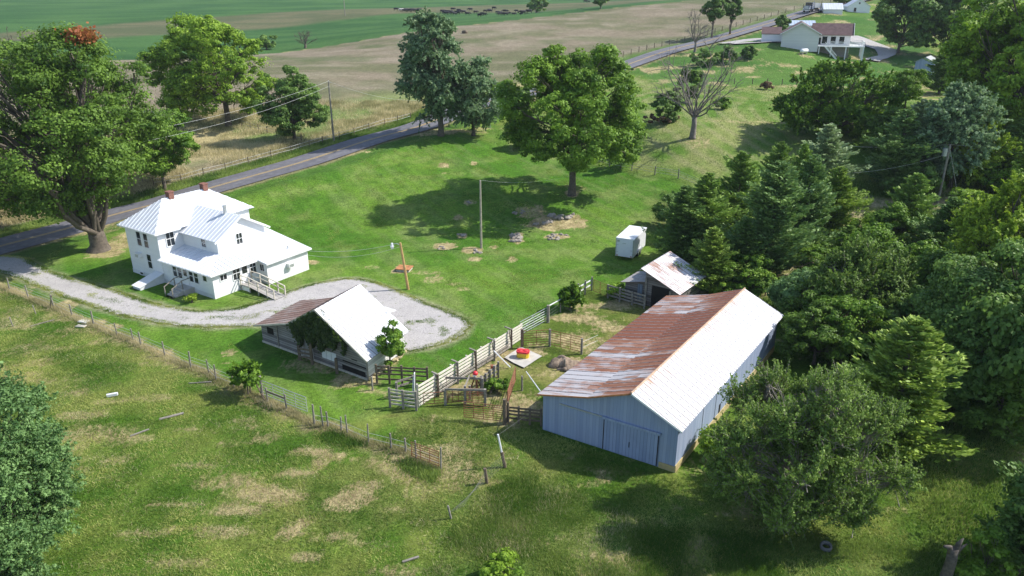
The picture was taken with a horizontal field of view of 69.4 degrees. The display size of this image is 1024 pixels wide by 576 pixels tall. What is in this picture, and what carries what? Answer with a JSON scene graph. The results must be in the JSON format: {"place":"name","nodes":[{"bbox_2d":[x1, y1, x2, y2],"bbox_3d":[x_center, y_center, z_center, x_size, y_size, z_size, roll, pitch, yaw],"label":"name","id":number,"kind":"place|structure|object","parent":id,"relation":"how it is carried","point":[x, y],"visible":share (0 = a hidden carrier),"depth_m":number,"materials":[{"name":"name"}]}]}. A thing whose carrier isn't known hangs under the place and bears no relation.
{"place":"outdoors","nodes":[
{"label":"outdoors","id":0,"kind":"place"},
{"bbox_2d":[0,281,444,472],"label":"fence row grass","id":1,"kind":"structure","parent":0,"point":[67,312],"depth_m":57.38,"materials":[{"name":"plant"}]},
{"bbox_2d":[0,256,470,349],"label":"driveway","id":2,"kind":"structure","parent":0,"point":[420,334],"depth_m":70.31,"materials":[{"name":"gravel"}]},
{"bbox_2d":[0,0,865,254],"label":"road","id":3,"kind":"structure","parent":0,"point":[36,240],"depth_m":110.72,"materials":[{"name":"asphalt"}]},
{"bbox_2d":[0,0,1023,575],"bbox_3d":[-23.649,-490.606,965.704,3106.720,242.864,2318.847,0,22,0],"label":"ground","id":4,"kind":"structure","parent":0,"point":[356,46],"depth_m":79.11,"materials":[{"name":"plant"}]},
{"bbox_2d":[0,361,86,575],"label":"locust tree","id":5,"kind":"object","parent":4,"relation":"on","point":[30,525],"visible":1,"depth_m":34.82,"materials":[{"name":"green plant"}]},
{"bbox_2d":[0,21,179,253],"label":"maple tree","id":6,"kind":"object","parent":4,"relation":"on","point":[86,162],"visible":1,"depth_m":76.82,"materials":[{"name":"green plant"}]},
{"bbox_2d":[6,278,234,386],"bbox_3d":[-35.672,3.255,65.048,35.422,1.633,0.487,14,26,31],"label":"wire fence","id":7,"kind":"object","parent":4,"relation":"on","point":[164,352],"visible":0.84,"depth_m":62.46,"materials":[{"name":"grey wood"}]},
{"bbox_2d":[138,107,200,190],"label":"roadside tree","id":8,"kind":"object","parent":4,"relation":"on","point":[166,157],"visible":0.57,"depth_m":101.27,"materials":[{"name":"green plant"}]},
{"bbox_2d":[136,11,278,126],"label":"lime tree","id":9,"kind":"object","parent":4,"relation":"on","point":[189,83],"visible":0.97,"depth_m":126.72,"materials":[{"name":"green plant"}]},
{"bbox_2d":[0,98,424,225],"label":"dry field grass","id":10,"kind":"structure","parent":4,"relation":"on","point":[241,149],"depth_m":129.19,"materials":[{"name":"plant"}]},
{"bbox_2d":[117,182,311,299],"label":"farmhouse","id":11,"kind":"object","parent":4,"relation":"on","point":[204,240],"visible":1,"depth_m":75.59,"materials":[{"name":"paint"}]},
{"bbox_2d":[0,255,473,352],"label":"driveway edge grass","id":12,"kind":"structure","parent":4,"relation":"on","point":[85,302],"depth_m":71.20,"materials":[{"name":"plant"}]},
{"bbox_2d":[226,357,264,394],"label":"young tree","id":13,"kind":"object","parent":4,"relation":"on","point":[246,373],"visible":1,"depth_m":54.03,"materials":[{"name":"green plant"}]},
{"bbox_2d":[0,85,536,236],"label":"verge grass","id":14,"kind":"structure","parent":4,"relation":"on","point":[29,225],"depth_m":109.73,"materials":[{"name":"plant"}]},
{"bbox_2d":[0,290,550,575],"bbox_3d":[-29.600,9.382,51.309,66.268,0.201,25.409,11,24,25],"label":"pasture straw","id":15,"kind":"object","parent":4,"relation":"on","point":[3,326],"visible":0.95,"depth_m":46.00,"materials":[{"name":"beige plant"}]},
{"bbox_2d":[249,64,332,139],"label":"round tree","id":16,"kind":"object","parent":4,"relation":"on","point":[289,116],"visible":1,"depth_m":120.21,"materials":[{"name":"green plant"}]},
{"bbox_2d":[253,284,408,380],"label":"livestock shed","id":17,"kind":"structure","parent":4,"relation":"on","point":[359,316],"depth_m":59.27,"materials":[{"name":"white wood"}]},
{"bbox_2d":[286,310,347,355],"bbox_3d":[-15.713,3.457,58.314,6.767,3.936,1.194,14,26,31],"label":"ivy","id":18,"kind":"object","parent":17,"relation":"attached to","point":[312,327],"visible":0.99,"depth_m":57.99,"materials":[{"name":"green plant"}]},
{"bbox_2d":[312,404,441,468],"bbox_3d":[-8.992,9.728,48.799,10.699,1.804,0.511,12,25,27],"label":"wire fence","id":19,"kind":"object","parent":4,"relation":"on","point":[347,429],"visible":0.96,"depth_m":49.05,"materials":[{"name":"grey wood"}]},
{"bbox_2d":[311,423,449,486],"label":"tall weeds","id":20,"kind":"object","parent":4,"relation":"on","point":[433,473],"visible":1,"depth_m":47.20,"materials":[{"name":"plant"}]},
{"bbox_2d":[375,318,406,372],"bbox_3d":[-9.490,4.746,57.316,2.641,4.857,2.800,0,22,0],"label":"young tree","id":21,"kind":"object","parent":4,"relation":"on","point":[393,347],"visible":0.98,"depth_m":56.82,"materials":[{"name":"green plant"}]},
{"bbox_2d":[375,364,428,386],"bbox_3d":[-8.367,6.700,56.207,4.116,1.865,0.193,2,22,6],"label":"pen fence","id":22,"kind":"object","parent":4,"relation":"on","point":[401,371],"visible":0.88,"depth_m":56.14,"materials":[{"name":"grey wood"}]},
{"bbox_2d":[388,387,417,410],"bbox_3d":[-7.820,8.049,52.964,2.183,1.793,0.200,5,23,12],"label":"pen fence","id":23,"kind":"object","parent":4,"relation":"on","point":[402,397],"visible":1,"depth_m":52.92,"materials":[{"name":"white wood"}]},
{"bbox_2d":[393,5,476,136],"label":"silver tree","id":24,"kind":"object","parent":4,"relation":"on","point":[429,69],"visible":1,"depth_m":117.30,"materials":[{"name":"green plant"}]},
{"bbox_2d":[444,374,485,405],"bbox_3d":[-3.461,7.487,54.478,3.218,1.700,2.637,0,22,0],"label":"headgate","id":25,"kind":"object","parent":4,"relation":"on","point":[465,389],"visible":0.9,"depth_m":53.73,"materials":[{"name":"grey wood"}]},
{"bbox_2d":[416,323,521,407],"bbox_3d":[-2.988,5.718,58.323,0.217,2.100,13.752,14,26,31],"label":"alley fence","id":26,"kind":"object","parent":4,"relation":"on","point":[519,327],"visible":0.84,"depth_m":57.41,"materials":[{"name":"white wood"}]},
{"bbox_2d":[431,326,511,396],"bbox_3d":[-2.956,5.749,58.200,0.822,2.135,9.785,14,26,31],"label":"alley fence","id":27,"kind":"object","parent":4,"relation":"on","point":[476,363],"visible":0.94,"depth_m":57.80,"materials":[{"name":"grey wood"}]},
{"bbox_2d":[444,54,505,135],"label":"silver tree","id":28,"kind":"object","parent":4,"relation":"on","point":[472,99],"visible":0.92,"depth_m":120.89,"materials":[{"name":"green plant"}]},
{"bbox_2d":[478,547,524,575],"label":"weed bush","id":29,"kind":"object","parent":4,"relation":"on","point":[501,561],"visible":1,"depth_m":37.67,"materials":[{"name":"green plant"}]},
{"bbox_2d":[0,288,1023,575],"bbox_3d":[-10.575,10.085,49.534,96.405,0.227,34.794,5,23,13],"label":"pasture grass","id":30,"kind":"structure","parent":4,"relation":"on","point":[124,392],"depth_m":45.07,"materials":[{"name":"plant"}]},
{"bbox_2d":[505,347,540,366],"bbox_3d":[0.858,5.633,60.481,2.413,0.001,2.825,16,27,34],"label":"concrete pad","id":31,"kind":"object","parent":4,"relation":"on","point":[513,358],"visible":0.78,"depth_m":60.22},
{"bbox_2d":[506,405,541,426],"bbox_3d":[0.847,8.911,51.167,2.557,1.541,0.199,5,22,11],"label":"pen fence","id":32,"kind":"object","parent":4,"relation":"on","point":[518,411],"visible":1,"depth_m":51.11,"materials":[{"name":"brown wood"}]},
{"bbox_2d":[422,472,650,575],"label":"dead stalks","id":33,"kind":"object","parent":4,"relation":"on","point":[589,535],"visible":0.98,"depth_m":40.89,"materials":[{"name":"brown plant"}]},
{"bbox_2d":[549,355,579,371],"bbox_3d":[4.315,6.217,59.291,2.577,1.400,2.017,10,24,23],"label":"dirt pile","id":34,"kind":"object","parent":4,"relation":"on","point":[557,363],"visible":0.67,"depth_m":58.88,"materials":[{"name":"soil"}]},
{"bbox_2d":[491,43,649,196],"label":"walnut tree","id":35,"kind":"object","parent":4,"relation":"on","point":[571,89],"visible":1,"depth_m":93.51,"materials":[{"name":"green plant"}]},
{"bbox_2d":[557,281,587,309],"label":"young tree","id":36,"kind":"object","parent":4,"relation":"on","point":[572,296],"visible":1,"depth_m":68.81,"materials":[{"name":"green plant"}]},
{"bbox_2d":[607,284,645,308],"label":"board fence","id":37,"kind":"object","parent":4,"relation":"on","point":[631,295],"visible":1,"depth_m":70.70,"materials":[{"name":"grey wood"}]},
{"bbox_2d":[615,225,646,257],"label":"cargo trailer","id":38,"kind":"object","parent":4,"relation":"on","point":[630,241],"visible":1,"depth_m":82.24,"materials":[{"name":"paint"}]},
{"bbox_2d":[536,287,783,472],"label":"barn","id":39,"kind":"structure","parent":4,"relation":"on","point":[645,386],"depth_m":50.12,"materials":[{"name":"metal"}]},
{"bbox_2d":[602,419,659,465],"bbox_3d":[7.533,9.823,47.188,3.755,2.270,0.080,13,25,28],"label":"sliding door","id":40,"kind":"structure","parent":39,"relation":"in","point":[627,441],"depth_m":47.15,"materials":[{"name":"metal"}]},
{"bbox_2d":[650,192,674,224],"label":"scrub","id":41,"kind":"object","parent":4,"relation":"on","point":[668,196],"visible":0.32,"depth_m":91.95,"materials":[{"name":"green plant"}]},
{"bbox_2d":[621,251,706,306],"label":"tumbledown shed","id":42,"kind":"structure","parent":4,"relation":"on","point":[658,279],"depth_m":70.41,"materials":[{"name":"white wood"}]},
{"bbox_2d":[649,90,682,122],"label":"brush","id":43,"kind":"object","parent":4,"relation":"on","point":[667,103],"visible":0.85,"depth_m":121.91,"materials":[{"name":"green plant"}]},
{"bbox_2d":[640,185,713,259],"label":"cedar tree","id":44,"kind":"object","parent":4,"relation":"on","point":[678,215],"visible":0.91,"depth_m":79.07,"materials":[{"name":"green plant"}]},
{"bbox_2d":[436,466,938,575],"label":"tall weeds","id":45,"kind":"object","parent":4,"relation":"on","point":[757,566],"visible":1,"depth_m":40.05,"materials":[{"name":"plant"}]},
{"bbox_2d":[673,67,703,99],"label":"brush","id":46,"kind":"object","parent":4,"relation":"on","point":[695,78],"visible":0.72,"depth_m":137.54,"materials":[{"name":"plant"}]},
{"bbox_2d":[644,30,745,139],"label":"dead tree","id":47,"kind":"object","parent":4,"relation":"on","point":[694,113],"visible":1,"depth_m":112.74,"materials":[{"name":"grey wood"}]},
{"bbox_2d":[684,5,715,52],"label":"bare tree","id":48,"kind":"object","parent":4,"relation":"on","point":[695,39],"visible":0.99,"depth_m":188.61,"materials":[{"name":"brown wood"}]},
{"bbox_2d":[689,48,720,65],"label":"yard bush","id":49,"kind":"object","parent":4,"relation":"on","point":[705,54],"visible":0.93,"depth_m":174.32,"materials":[{"name":"green plant"}]},
{"bbox_2d":[665,172,751,258],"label":"cedar tree","id":50,"kind":"object","parent":4,"relation":"on","point":[707,186],"visible":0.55,"depth_m":79.27,"materials":[{"name":"green plant"}]},
{"bbox_2d":[675,226,749,291],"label":"cedar tree","id":51,"kind":"object","parent":4,"relation":"on","point":[712,256],"visible":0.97,"depth_m":71.83,"materials":[{"name":"green plant"}]},
{"bbox_2d":[699,0,730,37],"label":"tree","id":52,"kind":"object","parent":4,"relation":"on","point":[714,12],"visible":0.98,"depth_m":210.24,"materials":[{"name":"green plant"}]},
{"bbox_2d":[698,423,735,459],"bbox_3d":[13.306,9.913,47.396,2.983,2.707,2.624,12,25,27],"label":"weed bush","id":53,"kind":"object","parent":4,"relation":"on","point":[703,440],"visible":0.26,"depth_m":47.07,"materials":[{"name":"green plant"}]},
{"bbox_2d":[724,0,742,33],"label":"tree","id":54,"kind":"object","parent":4,"relation":"on","point":[731,11],"visible":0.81,"depth_m":214.44,"materials":[{"name":"green plant"}]},
{"bbox_2d":[715,150,762,234],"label":"cedar tree","id":55,"kind":"object","parent":4,"relation":"on","point":[741,174],"visible":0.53,"depth_m":86.05,"materials":[{"name":"green plant"}]},
{"bbox_2d":[486,72,991,218],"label":"hay field grass","id":56,"kind":"structure","parent":4,"relation":"on","point":[767,101],"depth_m":122.12,"materials":[{"name":"plant"}]},
{"bbox_2d":[717,253,777,292],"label":"scrub","id":57,"kind":"object","parent":4,"relation":"on","point":[757,271],"visible":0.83,"depth_m":71.61,"materials":[{"name":"green plant"}]},
{"bbox_2d":[723,217,779,281],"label":"cedar tree","id":58,"kind":"object","parent":4,"relation":"on","point":[751,246],"visible":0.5,"depth_m":73.23,"materials":[{"name":"green plant"}]},
{"bbox_2d":[714,160,822,274],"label":"cedar tree","id":59,"kind":"object","parent":4,"relation":"on","point":[776,212],"visible":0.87,"depth_m":73.12,"materials":[{"name":"green plant"}]},
{"bbox_2d":[756,141,796,191],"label":"cedar tree","id":60,"kind":"object","parent":4,"relation":"on","point":[781,149],"visible":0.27,"depth_m":95.64,"materials":[{"name":"green plant"}]},
{"bbox_2d":[766,266,817,315],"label":"understory tree","id":61,"kind":"object","parent":4,"relation":"on","point":[783,288],"visible":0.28,"depth_m":65.85,"materials":[{"name":"green plant"}]},
{"bbox_2d":[789,143,822,184],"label":"cedar tree","id":62,"kind":"object","parent":4,"relation":"on","point":[804,152],"visible":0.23,"depth_m":89.15,"materials":[{"name":"green plant"}]},
{"bbox_2d":[789,243,834,274],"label":"scrub","id":63,"kind":"object","parent":4,"relation":"on","point":[816,250],"visible":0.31,"depth_m":74.37,"materials":[{"name":"green plant"}]},
{"bbox_2d":[698,357,927,549],"bbox_3d":[16.003,8.543,40.996,11.466,10.410,10.306,0,22,0],"label":"bushy tree","id":64,"kind":"object","parent":4,"relation":"on","point":[812,446],"visible":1,"depth_m":38.86,"materials":[{"name":"green plant"}]},
{"bbox_2d":[761,21,865,60],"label":"ranch house","id":65,"kind":"structure","parent":4,"relation":"on","point":[832,39],"depth_m":185.97,"materials":[{"name":"beige"}]},
{"bbox_2d":[789,153,841,254],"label":"cedar tree","id":66,"kind":"object","parent":4,"relation":"on","point":[814,172],"visible":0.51,"depth_m":79.37,"materials":[{"name":"green plant"}]},
{"bbox_2d":[774,299,861,364],"bbox_3d":[24.084,3.883,58.404,6.107,5.342,6.440,8,23,20],"label":"scrub","id":67,"kind":"object","parent":4,"relation":"on","point":[797,335],"visible":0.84,"depth_m":58.00,"materials":[{"name":"plant"}]},
{"bbox_2d":[776,271,867,329],"bbox_3d":[26.199,1.925,62.181,7.255,6.190,6.438,1,22,2],"label":"tree","id":68,"kind":"object","parent":4,"relation":"on","point":[788,303],"visible":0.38,"depth_m":62.04,"materials":[{"name":"green plant"}]},
{"bbox_2d":[800,123,871,179],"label":"cedar tree","id":69,"kind":"object","parent":4,"relation":"on","point":[829,148],"visible":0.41,"depth_m":95.35,"materials":[{"name":"green plant"}]},
{"bbox_2d":[768,56,907,136],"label":"broad tree","id":70,"kind":"object","parent":4,"relation":"on","point":[828,99],"visible":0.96,"depth_m":111.87,"materials":[{"name":"green plant"}]},
{"bbox_2d":[818,166,873,240],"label":"cedar tree","id":71,"kind":"object","parent":4,"relation":"on","point":[846,200],"visible":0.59,"depth_m":84.30,"materials":[{"name":"green plant"}]},
{"bbox_2d":[805,292,896,364],"bbox_3d":[26.754,3.572,58.353,6.548,6.014,7.164,9,24,21],"label":"tree","id":72,"kind":"object","parent":4,"relation":"on","point":[850,321],"visible":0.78,"depth_m":57.08,"materials":[{"name":"green plant"}]},
{"bbox_2d":[843,0,870,12],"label":"outbuilding","id":73,"kind":"structure","parent":4,"relation":"on","point":[859,6],"depth_m":250.34,"materials":[{"name":"paint"}]},
{"bbox_2d":[690,167,1023,575],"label":"undergrowth","id":74,"kind":"object","parent":4,"relation":"on","point":[946,502],"visible":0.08,"depth_m":45.75,"materials":[{"name":"plant"}]},
{"bbox_2d":[801,232,928,325],"bbox_3d":[29.665,-0.147,63.028,9.288,9.652,10.496,18,28,37],"label":"young tree","id":75,"kind":"object","parent":4,"relation":"on","point":[852,268],"visible":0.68,"depth_m":60.91,"materials":[{"name":"green plant"}]},
{"bbox_2d":[833,222,906,258],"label":"tree","id":76,"kind":"object","parent":4,"relation":"on","point":[878,232],"visible":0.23,"depth_m":70.24,"materials":[{"name":"green plant"}]},
{"bbox_2d":[860,108,912,153],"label":"scrub","id":77,"kind":"object","parent":4,"relation":"on","point":[876,126],"visible":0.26,"depth_m":107.48,"materials":[{"name":"green plant"}]},
{"bbox_2d":[848,201,931,255],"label":"understory tree","id":78,"kind":"object","parent":4,"relation":"on","point":[884,216],"visible":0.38,"depth_m":80.35,"materials":[{"name":"green plant"}]},
{"bbox_2d":[859,109,940,183],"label":"cedar tree","id":79,"kind":"object","parent":4,"relation":"on","point":[901,142],"visible":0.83,"depth_m":97.60,"materials":[{"name":"green plant"}]},
{"bbox_2d":[829,314,979,462],"bbox_3d":[24.060,6.108,47.258,8.533,9.844,11.087,1,22,2],"label":"cedar tree","id":80,"kind":"object","parent":4,"relation":"on","point":[896,359],"visible":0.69,"depth_m":45.35,"materials":[{"name":"green plant"}]},
{"bbox_2d":[881,163,929,196],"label":"cedar tree","id":81,"kind":"object","parent":4,"relation":"on","point":[911,169],"visible":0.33,"depth_m":96.81,"materials":[{"name":"green plant"}]},
{"bbox_2d":[889,68,933,107],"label":"tree","id":82,"kind":"object","parent":4,"relation":"on","point":[911,86],"visible":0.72,"depth_m":123.87,"materials":[{"name":"green plant"}]},
{"bbox_2d":[883,172,940,247],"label":"cedar tree","id":83,"kind":"object","parent":4,"relation":"on","point":[911,189],"visible":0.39,"depth_m":81.54,"materials":[{"name":"green plant"}]},
{"bbox_2d":[878,160,945,193],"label":"wood bush","id":84,"kind":"object","parent":4,"relation":"on","point":[927,166],"visible":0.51,"depth_m":97.32,"materials":[{"name":"green plant"}]},
{"bbox_2d":[884,99,939,162],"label":"cedar tree","id":85,"kind":"object","parent":4,"relation":"on","point":[920,109],"visible":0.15,"depth_m":102.04,"materials":[{"name":"green plant"}]},
{"bbox_2d":[871,0,955,52],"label":"dark wood tree","id":86,"kind":"object","parent":4,"relation":"on","point":[917,14],"visible":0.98,"depth_m":190.22,"materials":[{"name":"green plant"}]},
{"bbox_2d":[878,239,951,292],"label":"tree","id":87,"kind":"object","parent":4,"relation":"on","point":[925,246],"visible":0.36,"depth_m":65.05,"materials":[{"name":"green plant"}]},
{"bbox_2d":[873,283,972,333],"bbox_3d":[32.785,3.027,58.496,7.610,6.960,8.980,-2,22,-5],"label":"tree","id":88,"kind":"object","parent":4,"relation":"on","point":[894,311],"visible":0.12,"depth_m":58.46,"materials":[{"name":"green plant"}]},
{"bbox_2d":[904,196,966,253],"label":"cedar tree","id":89,"kind":"object","parent":4,"relation":"on","point":[938,229],"visible":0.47,"depth_m":76.57,"materials":[{"name":"green plant"}]},
{"bbox_2d":[923,53,950,93],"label":"cedar tree","id":90,"kind":"object","parent":4,"relation":"on","point":[939,70],"visible":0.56,"depth_m":155.41,"materials":[{"name":"green plant"}]},
{"bbox_2d":[939,538,967,575],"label":"dead stump","id":91,"kind":"object","parent":4,"relation":"on","point":[950,563],"visible":1,"depth_m":36.09,"materials":[{"name":"wood"}]},
{"bbox_2d":[887,237,1023,410],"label":"vine tree","id":92,"kind":"object","parent":4,"relation":"on","point":[958,280],"visible":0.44,"depth_m":51.09,"materials":[{"name":"green plant"}]},
{"bbox_2d":[932,370,979,422],"bbox_3d":[30.201,7.322,51.427,4.026,4.493,6.005,-17,28,-36],"label":"wood bush","id":93,"kind":"object","parent":4,"relation":"on","point":[959,407],"visible":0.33,"depth_m":49.93,"materials":[{"name":"green plant"}]},
{"bbox_2d":[924,0,999,47],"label":"dark wood tree","id":94,"kind":"object","parent":4,"relation":"on","point":[949,6],"visible":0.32,"depth_m":186.17,"materials":[{"name":"green plant"}]},
{"bbox_2d":[911,78,1013,188],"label":"pale tree","id":95,"kind":"object","parent":4,"relation":"on","point":[957,114],"visible":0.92,"depth_m":95.60,"materials":[{"name":"green plant"}]},
{"bbox_2d":[922,246,1008,294],"bbox_3d":[38.728,0.595,62.100,8.574,8.866,7.608,-1,22,-1],"label":"tree","id":96,"kind":"object","parent":4,"relation":"on","point":[936,256],"visible":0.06,"depth_m":62.66,"materials":[{"name":"green plant"}]},
{"bbox_2d":[945,187,992,219],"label":"scrub","id":97,"kind":"object","parent":4,"relation":"on","point":[962,194],"visible":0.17,"depth_m":91.51,"materials":[{"name":"green plant"}]},
{"bbox_2d":[923,117,1023,185],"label":"bright bush","id":98,"kind":"object","parent":4,"relation":"on","point":[997,155],"visible":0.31,"depth_m":97.24,"materials":[{"name":"green plant"}]},
{"bbox_2d":[934,0,1023,129],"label":"corner tree","id":99,"kind":"object","parent":4,"relation":"on","point":[975,46],"visible":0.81,"depth_m":104.19,"materials":[{"name":"green plant"}]},
{"bbox_2d":[939,525,1018,575],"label":"corner bush","id":100,"kind":"object","parent":4,"relation":"on","point":[978,565],"visible":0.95,"depth_m":36.50,"materials":[{"name":"green plant"}]},
{"bbox_2d":[942,359,1023,445],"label":"scrub","id":101,"kind":"object","parent":4,"relation":"on","point":[1001,416],"visible":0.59,"depth_m":47.88,"materials":[{"name":"plant"}]},
{"bbox_2d":[944,170,1023,274],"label":"bright tree","id":102,"kind":"object","parent":4,"relation":"on","point":[973,228],"visible":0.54,"depth_m":60.89,"materials":[{"name":"green plant"}]},
{"bbox_2d":[958,273,1023,425],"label":"tree","id":103,"kind":"object","parent":4,"relation":"on","point":[1006,316],"visible":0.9,"depth_m":47.48,"materials":[{"name":"green plant"}]},
{"bbox_2d":[973,459,1023,571],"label":"cedar tree","id":104,"kind":"object","parent":4,"relation":"on","point":[1015,465],"visible":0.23,"depth_m":37.67,"materials":[{"name":"green plant"}]},
{"bbox_2d":[978,158,1023,193],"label":"scrub","id":105,"kind":"object","parent":4,"relation":"on","point":[994,179],"visible":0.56,"depth_m":97.00,"materials":[{"name":"green plant"}]},
{"bbox_2d":[979,118,1023,179],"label":"cedar tree","id":106,"kind":"object","parent":4,"relation":"on","point":[1016,129],"visible":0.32,"depth_m":97.90,"materials":[{"name":"green plant"}]},
{"bbox_2d":[981,470,1023,575],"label":"corner bush","id":107,"kind":"object","parent":4,"relation":"on","point":[1015,487],"visible":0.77,"depth_m":36.96,"materials":[{"name":"green plant"}]},
{"bbox_2d":[851,36,895,60],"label":"driveway","id":108,"kind":"structure","parent":0,"point":[884,52],"depth_m":199.09,"materials":[{"name":"gravel"}]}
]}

